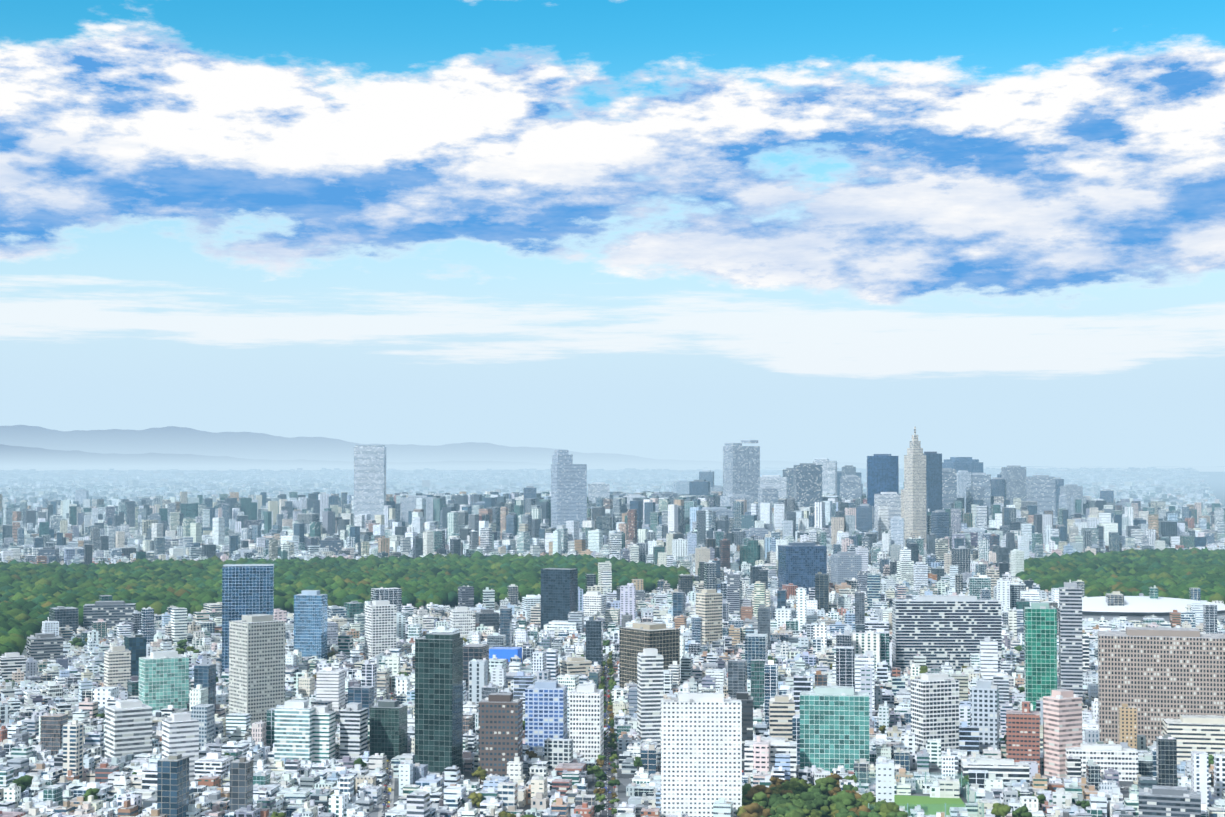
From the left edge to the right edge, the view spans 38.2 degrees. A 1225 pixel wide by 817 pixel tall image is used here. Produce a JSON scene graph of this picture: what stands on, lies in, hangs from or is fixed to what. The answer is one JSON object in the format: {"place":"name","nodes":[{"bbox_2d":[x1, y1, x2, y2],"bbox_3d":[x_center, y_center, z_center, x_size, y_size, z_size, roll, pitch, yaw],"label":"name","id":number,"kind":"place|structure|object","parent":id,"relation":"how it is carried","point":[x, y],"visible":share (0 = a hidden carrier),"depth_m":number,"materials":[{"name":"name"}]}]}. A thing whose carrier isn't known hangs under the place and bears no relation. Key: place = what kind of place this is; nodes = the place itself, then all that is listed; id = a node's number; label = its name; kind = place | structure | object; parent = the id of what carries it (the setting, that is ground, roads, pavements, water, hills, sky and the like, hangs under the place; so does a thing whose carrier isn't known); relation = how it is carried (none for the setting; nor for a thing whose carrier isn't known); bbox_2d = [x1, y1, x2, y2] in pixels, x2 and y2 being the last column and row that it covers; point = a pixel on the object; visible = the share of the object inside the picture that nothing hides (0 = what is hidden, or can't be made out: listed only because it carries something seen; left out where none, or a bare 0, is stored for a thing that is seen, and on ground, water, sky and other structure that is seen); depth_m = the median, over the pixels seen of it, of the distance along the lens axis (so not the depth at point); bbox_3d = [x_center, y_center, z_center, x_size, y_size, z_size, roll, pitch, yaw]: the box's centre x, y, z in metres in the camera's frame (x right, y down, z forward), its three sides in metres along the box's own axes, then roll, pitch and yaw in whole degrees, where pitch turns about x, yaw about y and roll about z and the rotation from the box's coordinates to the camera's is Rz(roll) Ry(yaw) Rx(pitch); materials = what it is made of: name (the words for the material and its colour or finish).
{"place":"outdoors","nodes":[
{"label":"outdoors","id":0,"kind":"place"},
{"bbox_2d":[0,652,25,680],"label":"white building","id":1,"kind":"structure","parent":0,"point":[11,662],"depth_m":1917.95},
{"bbox_2d":[27,633,62,660],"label":"dark grey building","id":2,"kind":"structure","parent":0,"point":[42,646],"depth_m":2039.77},
{"bbox_2d":[75,489,88,505],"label":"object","id":3,"kind":"structure","parent":0,"point":[81,495],"depth_m":7832.19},
{"bbox_2d":[319,538,342,554],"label":"office building","id":4,"kind":"structure","parent":0,"point":[334,545],"depth_m":4277.23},
{"bbox_2d":[0,551,695,655],"bbox_3d":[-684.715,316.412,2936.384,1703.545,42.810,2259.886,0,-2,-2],"label":"forest","id":5,"kind":"object","parent":0,"point":[31,594],"visible":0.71,"depth_m":3174.53,"materials":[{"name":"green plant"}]},
{"bbox_2d":[378,693,395,816],"bbox_3d":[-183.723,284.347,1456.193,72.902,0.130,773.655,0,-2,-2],"label":"pavement","id":6,"kind":"structure","parent":0,"point":[391,799],"depth_m":1274.41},
{"bbox_2d":[383,693,394,816],"bbox_3d":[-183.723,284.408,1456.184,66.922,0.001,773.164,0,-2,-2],"label":"road","id":7,"kind":"structure","parent":0,"point":[387,798],"depth_m":1310.33,"materials":[{"name":"asphalt"}]},
{"bbox_2d":[450,606,472,636],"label":"white building","id":8,"kind":"structure","parent":0,"point":[461,618],"depth_m":2351.56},
{"bbox_2d":[475,609,498,632],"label":"dark building","id":9,"kind":"structure","parent":0,"point":[487,617],"depth_m":2353.64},
{"bbox_2d":[478,693,522,782],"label":"dark brown building","id":10,"kind":"structure","parent":0,"point":[500,731],"depth_m":1323.94,"materials":[{"name":"concrete"}]},
{"bbox_2d":[583,591,606,617],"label":"white building","id":11,"kind":"structure","parent":0,"point":[594,602],"depth_m":2613.80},
{"bbox_2d":[601,654,613,816],"bbox_3d":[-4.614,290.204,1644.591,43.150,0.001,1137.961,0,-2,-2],"label":"road","id":12,"kind":"structure","parent":0,"point":[611,788],"depth_m":1396.66,"materials":[{"name":"asphalt"}]},
{"bbox_2d":[0,425,1224,469],"bbox_3d":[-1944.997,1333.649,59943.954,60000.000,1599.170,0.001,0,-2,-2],"label":"mountains","id":13,"kind":"structure","parent":0,"point":[186,440],"depth_m":59639.41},
{"bbox_2d":[0,444,1224,471],"bbox_3d":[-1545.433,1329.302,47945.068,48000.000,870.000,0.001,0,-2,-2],"label":"mountains","id":14,"kind":"structure","parent":0,"point":[23,458],"depth_m":47615.81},
{"bbox_2d":[83,466,1224,816],"bbox_3d":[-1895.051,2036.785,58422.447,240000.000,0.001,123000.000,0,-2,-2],"label":"ground","id":15,"kind":"structure","parent":0,"point":[1215,480],"depth_m":1347.84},
{"bbox_2d":[38,547,58,561],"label":"office building","id":16,"kind":"structure","parent":15,"relation":"on","point":[48,551],"depth_m":4049.11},
{"bbox_2d":[83,601,135,628],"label":"office building","id":17,"kind":"structure","parent":15,"relation":"on","point":[112,613],"depth_m":2475.96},
{"bbox_2d":[104,645,130,690],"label":"beige building","id":18,"kind":"structure","parent":15,"relation":"on","point":[117,664],"depth_m":1780.45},
{"bbox_2d":[105,699,151,758],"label":"office building","id":19,"kind":"structure","parent":15,"relation":"on","point":[128,726],"depth_m":1403.79,"materials":[{"name":"concrete"}]},
{"bbox_2d":[139,650,188,711],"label":"office building","id":20,"kind":"structure","parent":15,"relation":"on","point":[163,679],"depth_m":1599.51,"materials":[{"name":"glass"}]},
{"bbox_2d":[162,712,198,783],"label":"building","id":21,"kind":"structure","parent":15,"relation":"on","point":[180,732],"depth_m":1320.72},
{"bbox_2d":[222,564,273,671],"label":"office tower","id":22,"kind":"structure","parent":15,"relation":"on","point":[247,589],"depth_m":1894.26,"materials":[{"name":"glass"}]},
{"bbox_2d":[229,614,284,724],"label":"residential tower","id":23,"kind":"structure","parent":15,"relation":"on","point":[256,666],"depth_m":1504.92,"materials":[{"name":"concrete"}]},
{"bbox_2d":[274,700,314,763],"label":"building","id":24,"kind":"structure","parent":15,"relation":"on","point":[293,732],"depth_m":1385.18,"materials":[{"name":"concrete"}]},
{"bbox_2d":[294,590,327,659],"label":"office tower","id":25,"kind":"structure","parent":15,"relation":"on","point":[310,623],"depth_m":2082.89,"materials":[{"name":"glass"}]},
{"bbox_2d":[312,705,335,763],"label":"building","id":26,"kind":"structure","parent":15,"relation":"on","point":[324,724],"depth_m":1389.73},
{"bbox_2d":[340,702,367,758],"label":"building","id":27,"kind":"structure","parent":15,"relation":"on","point":[353,730],"depth_m":1402.96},
{"bbox_2d":[354,445,385,521],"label":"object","id":28,"kind":"structure","parent":15,"relation":"on","point":[369,479],"depth_m":5130.12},
{"bbox_2d":[365,595,396,659],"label":"building","id":29,"kind":"structure","parent":15,"relation":"on","point":[380,625],"depth_m":2129.28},
{"bbox_2d":[370,700,406,759],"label":"building","id":30,"kind":"structure","parent":15,"relation":"on","point":[388,728],"depth_m":1429.43,"materials":[{"name":"glass"}]},
{"bbox_2d":[400,495,434,521],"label":"distant skyline buildings","id":31,"kind":"structure","parent":15,"relation":"on","point":[408,503],"depth_m":5139.13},
{"bbox_2d":[415,632,462,774],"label":"office tower","id":32,"kind":"structure","parent":15,"relation":"on","point":[438,702],"depth_m":1331.31,"materials":[{"name":"glass"}]},
{"bbox_2d":[489,647,521,661],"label":"building","id":33,"kind":"structure","parent":15,"relation":"on","point":[508,653],"depth_m":2051.80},
{"bbox_2d":[523,486,535,514],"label":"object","id":34,"kind":"structure","parent":15,"relation":"on","point":[529,492],"depth_m":5224.37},
{"bbox_2d":[525,680,566,750],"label":"office building","id":35,"kind":"structure","parent":15,"relation":"on","point":[545,709],"depth_m":1432.56,"materials":[{"name":"glass"}]},
{"bbox_2d":[541,568,577,629],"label":"dark tower","id":36,"kind":"structure","parent":15,"relation":"on","point":[559,593],"depth_m":2395.32,"materials":[{"name":"glass"}]},
{"bbox_2d":[551,450,586,529],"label":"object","id":37,"kind":"structure","parent":15,"relation":"on","point":[568,490],"depth_m":4603.82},
{"bbox_2d":[560,656,591,675],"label":"office building","id":38,"kind":"structure","parent":15,"relation":"on","point":[574,665],"depth_m":1885.72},
{"bbox_2d":[78,646,1084,816],"bbox_3d":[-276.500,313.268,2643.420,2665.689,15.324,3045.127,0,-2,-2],"label":"scattered tree trunks","id":39,"kind":"object","parent":15,"relation":"on","point":[638,770],"visible":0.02,"depth_m":1289.09,"materials":[{"name":"brown plant"}]},
{"bbox_2d":[5,559,1213,816],"bbox_3d":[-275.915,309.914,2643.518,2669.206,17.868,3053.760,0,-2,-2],"label":"trees","id":40,"kind":"object","parent":39,"relation":"on","point":[25,781],"visible":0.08,"depth_m":1304.76,"materials":[{"name":"green plant"}]},
{"bbox_2d":[569,684,603,760],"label":"building","id":41,"kind":"structure","parent":15,"relation":"on","point":[586,718],"depth_m":1414.91,"materials":[{"name":"concrete"}]},
{"bbox_2d":[588,482,609,502],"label":"office building","id":42,"kind":"structure","parent":15,"relation":"on","point":[598,490],"depth_m":5230.44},
{"bbox_2d":[0,467,1207,476],"bbox_3d":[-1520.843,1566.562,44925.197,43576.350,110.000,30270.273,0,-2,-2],"label":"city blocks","id":43,"kind":"structure","parent":15,"relation":"on","point":[987,470],"depth_m":36782.49,"materials":[{"name":"concrete"}]},
{"bbox_2d":[0,472,1209,489],"bbox_3d":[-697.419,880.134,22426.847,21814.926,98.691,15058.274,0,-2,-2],"label":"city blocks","id":44,"kind":"structure","parent":15,"relation":"on","point":[438,481],"depth_m":19685.09,"materials":[{"name":"concrete"}]},
{"bbox_2d":[593,650,619,813],"bbox_3d":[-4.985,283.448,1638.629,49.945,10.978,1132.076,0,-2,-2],"label":"street trees","id":45,"kind":"object","parent":15,"relation":"on","point":[602,775],"visible":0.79,"depth_m":1401.87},
{"bbox_2d":[0,485,1224,509],"bbox_3d":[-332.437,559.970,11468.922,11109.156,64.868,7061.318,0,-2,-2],"label":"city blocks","id":46,"kind":"object","parent":15,"relation":"on","point":[1169,496],"visible":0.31,"depth_m":12618.04,"materials":[{"name":"concrete"}]},
{"bbox_2d":[0,602,1224,816],"bbox_3d":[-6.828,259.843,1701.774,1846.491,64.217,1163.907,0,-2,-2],"label":"city blocks","id":47,"kind":"structure","parent":15,"relation":"on","point":[58,752],"depth_m":1415.13,"materials":[{"name":"concrete"}]},
{"bbox_2d":[0,529,1224,646],"bbox_3d":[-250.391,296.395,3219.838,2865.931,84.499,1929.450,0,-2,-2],"label":"city blocks","id":48,"kind":"structure","parent":15,"relation":"on","point":[738,570],"depth_m":2810.83,"materials":[{"name":"concrete"}]},
{"bbox_2d":[0,491,1224,560],"bbox_3d":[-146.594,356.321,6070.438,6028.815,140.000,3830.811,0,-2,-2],"label":"city blocks","id":49,"kind":"structure","parent":15,"relation":"on","point":[123,528],"depth_m":4693.89,"materials":[{"name":"concrete"}]},
{"bbox_2d":[619,622,679,687],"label":"office building","id":50,"kind":"structure","parent":15,"relation":"on","point":[639,637],"depth_m":1802.94,"materials":[{"name":"concrete"}]},
{"bbox_2d":[637,648,663,751],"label":"high-rise building","id":51,"kind":"structure","parent":15,"relation":"on","point":[650,695],"depth_m":1466.10,"materials":[{"name":"concrete"}]},
{"bbox_2d":[672,480,688,494],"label":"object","id":52,"kind":"structure","parent":15,"relation":"on","point":[680,487],"depth_m":8524.79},
{"bbox_2d":[689,480,709,495],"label":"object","id":53,"kind":"structure","parent":15,"relation":"on","point":[699,487],"depth_m":5594.54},
{"bbox_2d":[661,692,741,816],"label":"high-rise building","id":54,"kind":"structure","parent":15,"relation":"on","point":[701,753],"depth_m":1175.56,"materials":[{"name":"concrete"}]},
{"bbox_2d":[699,470,713,491],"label":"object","id":55,"kind":"structure","parent":15,"relation":"on","point":[707,475],"depth_m":6437.94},
{"bbox_2d":[696,589,721,644],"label":"beige tower","id":56,"kind":"structure","parent":15,"relation":"on","point":[709,606],"depth_m":2240.44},
{"bbox_2d":[720,494,753,511],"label":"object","id":57,"kind":"structure","parent":15,"relation":"on","point":[728,499],"depth_m":4818.40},
{"bbox_2d":[723,440,759,501],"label":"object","id":58,"kind":"structure","parent":15,"relation":"on","point":[741,469],"depth_m":4958.43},
{"bbox_2d":[381,654,1123,816],"bbox_3d":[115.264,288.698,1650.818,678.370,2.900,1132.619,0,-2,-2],"label":"street trees","id":59,"kind":"object","parent":15,"relation":"on","point":[605,787],"visible":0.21,"depth_m":1360.07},
{"bbox_2d":[758,486,777,518],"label":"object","id":60,"kind":"structure","parent":15,"relation":"on","point":[767,494],"depth_m":4677.78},
{"bbox_2d":[744,737,796,778],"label":"white building","id":61,"kind":"structure","parent":15,"relation":"on","point":[779,745],"depth_m":1342.49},
{"bbox_2d":[769,695,794,740],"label":"beige building bands","id":62,"kind":"object","parent":15,"relation":"on","point":[781,711],"visible":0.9,"depth_m":1475.01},
{"bbox_2d":[783,468,793,497],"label":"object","id":63,"kind":"structure","parent":15,"relation":"on","point":[788,473],"depth_m":5421.97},
{"bbox_2d":[794,463,821,506],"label":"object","id":64,"kind":"structure","parent":15,"relation":"on","point":[807,484],"depth_m":5020.63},
{"bbox_2d":[813,459,836,494],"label":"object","id":65,"kind":"structure","parent":15,"relation":"on","point":[829,476],"depth_m":5896.01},
{"bbox_2d":[800,686,869,771],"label":"teal glass building","id":66,"kind":"structure","parent":15,"relation":"on","point":[834,726],"depth_m":1367.26,"materials":[{"name":"glass"}]},
{"bbox_2d":[842,465,855,476],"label":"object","id":67,"kind":"structure","parent":15,"relation":"on","point":[848,469],"depth_m":6216.20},
{"bbox_2d":[891,516,903,548],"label":"distant building","id":68,"kind":"structure","parent":15,"relation":"on","point":[897,530],"depth_m":4022.41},
{"bbox_2d":[923,452,941,511],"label":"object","id":69,"kind":"structure","parent":15,"relation":"on","point":[934,477],"depth_m":4566.10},
{"bbox_2d":[892,595,1001,674],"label":"office building","id":70,"kind":"structure","parent":15,"relation":"on","point":[939,631],"depth_m":1973.62,"materials":[{"name":"concrete"}]},
{"bbox_2d":[942,468,956,509],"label":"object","id":71,"kind":"structure","parent":15,"relation":"on","point":[949,486],"depth_m":4964.77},
{"bbox_2d":[942,457,982,473],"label":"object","id":72,"kind":"structure","parent":15,"relation":"on","point":[970,464],"depth_m":5641.31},
{"bbox_2d":[957,470,970,512],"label":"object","id":73,"kind":"structure","parent":15,"relation":"on","point":[963,480],"depth_m":5271.04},
{"bbox_2d":[971,680,998,756],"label":"building","id":74,"kind":"structure","parent":15,"relation":"on","point":[985,706],"depth_m":1427.31,"materials":[{"name":"concrete"}]},
{"bbox_2d":[961,758,1029,787],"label":"school building","id":75,"kind":"structure","parent":15,"relation":"on","point":[1006,770],"depth_m":1301.18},
{"bbox_2d":[991,477,1004,498],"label":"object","id":76,"kind":"structure","parent":15,"relation":"on","point":[997,486],"depth_m":5445.65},
{"bbox_2d":[1001,466,1025,504],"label":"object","id":77,"kind":"structure","parent":15,"relation":"on","point":[1014,477],"depth_m":5444.18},
{"bbox_2d":[1024,602,1056,710],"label":"skyscraper","id":78,"kind":"structure","parent":15,"relation":"on","point":[1040,642],"depth_m":1659.45,"materials":[{"name":"glass"}]},
{"bbox_2d":[1026,475,1055,516],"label":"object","id":79,"kind":"structure","parent":15,"relation":"on","point":[1040,489],"depth_m":5277.39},
{"bbox_2d":[1055,477,1063,516],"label":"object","id":80,"kind":"structure","parent":15,"relation":"on","point":[1059,481],"depth_m":5626.12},
{"bbox_2d":[1059,494,1073,513],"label":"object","id":81,"kind":"structure","parent":15,"relation":"on","point":[1062,500],"depth_m":5451.76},
{"bbox_2d":[1059,580,1082,701],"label":"high-rise building","id":82,"kind":"structure","parent":15,"relation":"on","point":[1070,642],"depth_m":1651.78,"materials":[{"name":"concrete"}]},
{"bbox_2d":[1065,743,1137,780],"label":"white apartment building","id":83,"kind":"structure","parent":15,"relation":"on","point":[1121,760],"depth_m":1335.22,"materials":[{"name":"concrete"}]},
{"bbox_2d":[1082,613,1224,622],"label":"stadium wall","id":84,"kind":"structure","parent":15,"relation":"on","point":[1110,617],"depth_m":2551.82,"materials":[{"name":"silver metal"}]},
{"bbox_2d":[1045,596,1224,611],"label":"stadium roof","id":85,"kind":"structure","parent":84,"relation":"on","point":[1136,604],"depth_m":2585.28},
{"bbox_2d":[1082,610,1224,615],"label":"stadium","id":86,"kind":"object","parent":84,"relation":"on","point":[1135,613],"visible":0.15,"depth_m":2544.98},
{"bbox_2d":[1138,785,1200,816],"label":"office building","id":87,"kind":"structure","parent":15,"relation":"on","point":[1164,801],"depth_m":1132.80,"materials":[{"name":"concrete"}]},
{"bbox_2d":[1163,715,1224,767],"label":"cream building","id":88,"kind":"structure","parent":15,"relation":"on","point":[1203,733],"depth_m":1368.63,"materials":[{"name":"concrete"}]},
{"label":"grove tree trunks","id":89,"kind":"object","parent":15,"relation":"on","visible":0},
{"bbox_2d":[735,773,907,816],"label":"trees","id":90,"kind":"object","parent":89,"relation":"on","point":[826,796],"visible":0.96,"depth_m":1170.29,"materials":[{"name":"green plant"}]},
{"bbox_2d":[702,507,732,519],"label":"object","id":91,"kind":"structure","parent":0,"point":[722,511],"depth_m":4682.58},
{"bbox_2d":[732,692,752,769],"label":"black building","id":92,"kind":"structure","parent":0,"point":[747,715],"depth_m":1377.24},
{"bbox_2d":[743,528,771,537],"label":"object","id":93,"kind":"structure","parent":0,"point":[750,532],"depth_m":4110.30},
{"bbox_2d":[760,475,787,498],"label":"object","id":94,"kind":"structure","parent":0,"point":[779,482],"depth_m":5253.96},
{"bbox_2d":[778,542,826,594],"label":"dark blue tower","id":95,"kind":"structure","parent":0,"point":[801,564],"depth_m":3048.53,"materials":[{"name":"glass"}]},
{"bbox_2d":[831,552,861,583],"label":"distant building","id":96,"kind":"structure","parent":0,"point":[846,566],"depth_m":3161.56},
{"bbox_2d":[840,475,860,499],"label":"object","id":97,"kind":"structure","parent":0,"point":[850,487],"depth_m":5260.65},
{"bbox_2d":[856,504,873,532],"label":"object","id":98,"kind":"structure","parent":0,"point":[864,517],"depth_m":4221.44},
{"bbox_2d":[867,454,898,505],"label":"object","id":99,"kind":"structure","parent":0,"point":[882,472],"depth_m":4564.12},
{"bbox_2d":[874,492,900,530],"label":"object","id":100,"kind":"structure","parent":0,"point":[891,501],"depth_m":4329.25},
{"bbox_2d":[904,427,926,543],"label":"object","id":101,"kind":"structure","parent":0,"point":[914,488],"depth_m":4129.28,"materials":[{"name":"concrete"}]},
{"bbox_2d":[894,795,964,815],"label":"lawn","id":102,"kind":"structure","parent":0,"point":[931,804],"depth_m":1244.84,"materials":[{"name":"green"}]},
{"bbox_2d":[911,672,959,753],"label":"white building","id":103,"kind":"structure","parent":0,"point":[934,705],"depth_m":1429.06,"materials":[{"name":"concrete"}]},
{"bbox_2d":[931,510,948,538],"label":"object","id":104,"kind":"structure","parent":0,"point":[939,524],"depth_m":4126.09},
{"bbox_2d":[966,486,984,512],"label":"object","id":105,"kind":"structure","parent":0,"point":[975,492],"depth_m":5036.44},
{"bbox_2d":[971,473,990,519],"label":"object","id":106,"kind":"structure","parent":0,"point":[982,480],"depth_m":5274.35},
{"bbox_2d":[1006,701,1039,772],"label":"red brown building","id":107,"kind":"structure","parent":0,"point":[1023,735],"depth_m":1359.51,"materials":[{"name":"concrete"}]},
{"bbox_2d":[1043,689,1081,777],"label":"pink tower","id":108,"kind":"structure","parent":0,"point":[1062,719],"depth_m":1352.56,"materials":[{"name":"concrete"}]},
{"bbox_2d":[1060,484,1082,518],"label":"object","id":109,"kind":"structure","parent":0,"point":[1070,490],"depth_m":5449.19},
{"bbox_2d":[1100,489,1113,502],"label":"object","id":110,"kind":"structure","parent":0,"point":[1107,495],"depth_m":5824.62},
{"bbox_2d":[1098,627,1224,745],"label":"office building","id":111,"kind":"structure","parent":0,"point":[1155,676],"depth_m":1464.22,"materials":[{"name":"concrete"}]},
{"bbox_3d":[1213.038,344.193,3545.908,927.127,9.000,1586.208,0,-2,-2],"label":"gyoen forest floor","id":112,"kind":"structure","parent":0,"visible":0},
{"bbox_2d":[1015,547,1224,603],"bbox_3d":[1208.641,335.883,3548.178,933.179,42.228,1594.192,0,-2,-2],"label":"forest","id":113,"kind":"object","parent":112,"relation":"on","point":[1174,572],"visible":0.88,"depth_m":3425.32,"materials":[{"name":"green plant"}]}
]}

